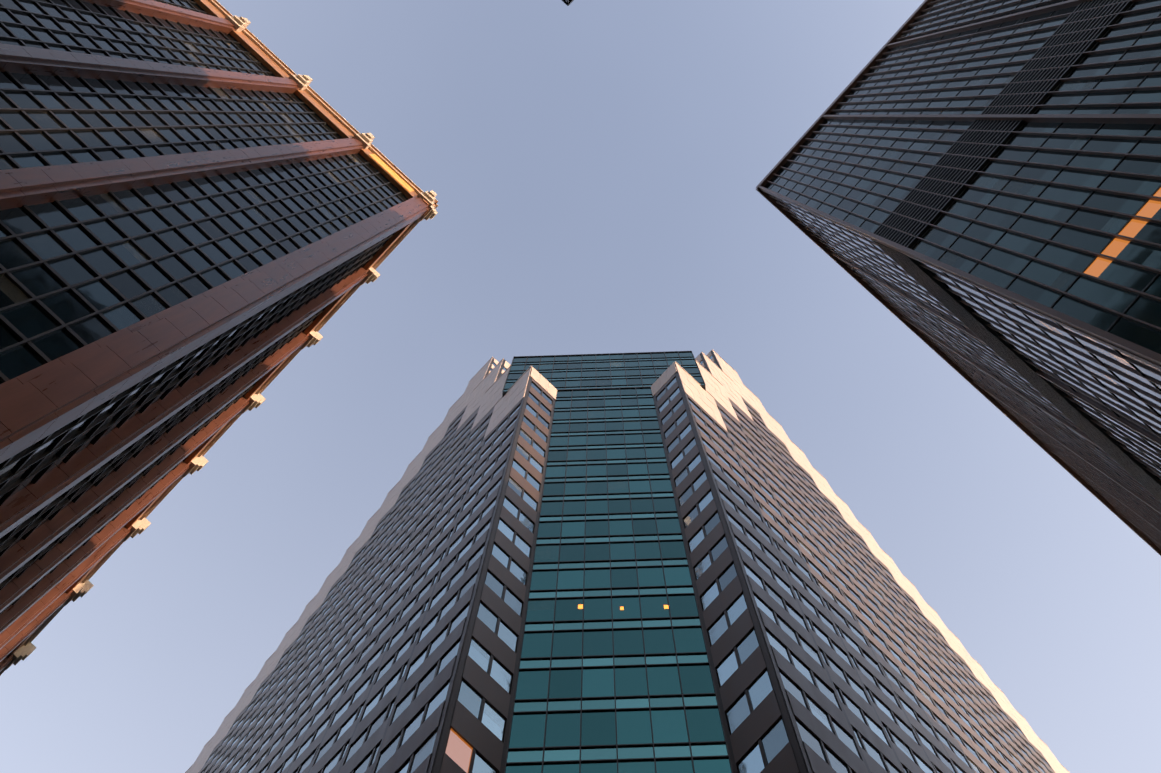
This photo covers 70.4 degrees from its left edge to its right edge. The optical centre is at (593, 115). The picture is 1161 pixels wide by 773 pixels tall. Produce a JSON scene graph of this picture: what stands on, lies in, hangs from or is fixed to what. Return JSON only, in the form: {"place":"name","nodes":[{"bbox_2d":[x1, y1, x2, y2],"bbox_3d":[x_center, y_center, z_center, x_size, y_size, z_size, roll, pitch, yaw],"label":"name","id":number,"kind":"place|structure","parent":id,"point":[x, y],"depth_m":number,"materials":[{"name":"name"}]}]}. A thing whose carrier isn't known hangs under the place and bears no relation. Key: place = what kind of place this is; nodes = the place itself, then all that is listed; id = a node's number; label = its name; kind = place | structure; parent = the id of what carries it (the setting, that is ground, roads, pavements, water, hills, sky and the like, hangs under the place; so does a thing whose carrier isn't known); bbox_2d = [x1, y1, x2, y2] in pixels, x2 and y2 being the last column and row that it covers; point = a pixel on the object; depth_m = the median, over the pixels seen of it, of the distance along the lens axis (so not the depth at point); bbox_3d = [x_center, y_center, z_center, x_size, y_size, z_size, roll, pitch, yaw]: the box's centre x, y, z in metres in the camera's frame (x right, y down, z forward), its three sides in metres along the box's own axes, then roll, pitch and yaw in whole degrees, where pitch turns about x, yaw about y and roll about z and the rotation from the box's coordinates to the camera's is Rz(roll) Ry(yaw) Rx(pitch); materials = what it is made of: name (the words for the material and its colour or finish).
{"place":"outdoors","nodes":[
{"label":"outdoors","id":0,"kind":"place"},
{"bbox_2d":[0,0,438,675],"bbox_3d":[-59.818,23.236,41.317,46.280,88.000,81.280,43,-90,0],"label":"tower","id":1,"kind":"structure","parent":0,"point":[214,214],"depth_m":46.88,"materials":[{"name":"black glass"}]},
{"bbox_2d":[562,0,573,5],"bbox_3d":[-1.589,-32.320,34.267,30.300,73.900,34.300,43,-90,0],"label":"tower","id":2,"kind":"structure","parent":0,"point":[567,2],"depth_m":70.52,"materials":[{"name":"black glass"}]},
{"bbox_2d":[0,0,1160,772],"label":"sky","id":3,"kind":"structure","parent":0,"point":[594,168],"materials":[{"name":"blue"}]},
{"bbox_2d":[185,349,1069,772],"bbox_3d":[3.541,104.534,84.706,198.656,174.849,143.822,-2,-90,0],"label":"central tower","id":4,"kind":"structure","parent":0,"point":[675,561],"depth_m":69.86,"materials":[{"name":"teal glass"}]},
{"bbox_2d":[756,0,1160,555],"bbox_3d":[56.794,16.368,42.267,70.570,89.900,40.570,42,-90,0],"label":"tower","id":5,"kind":"structure","parent":0,"point":[969,191],"depth_m":46.79,"materials":[{"name":"black glass"}]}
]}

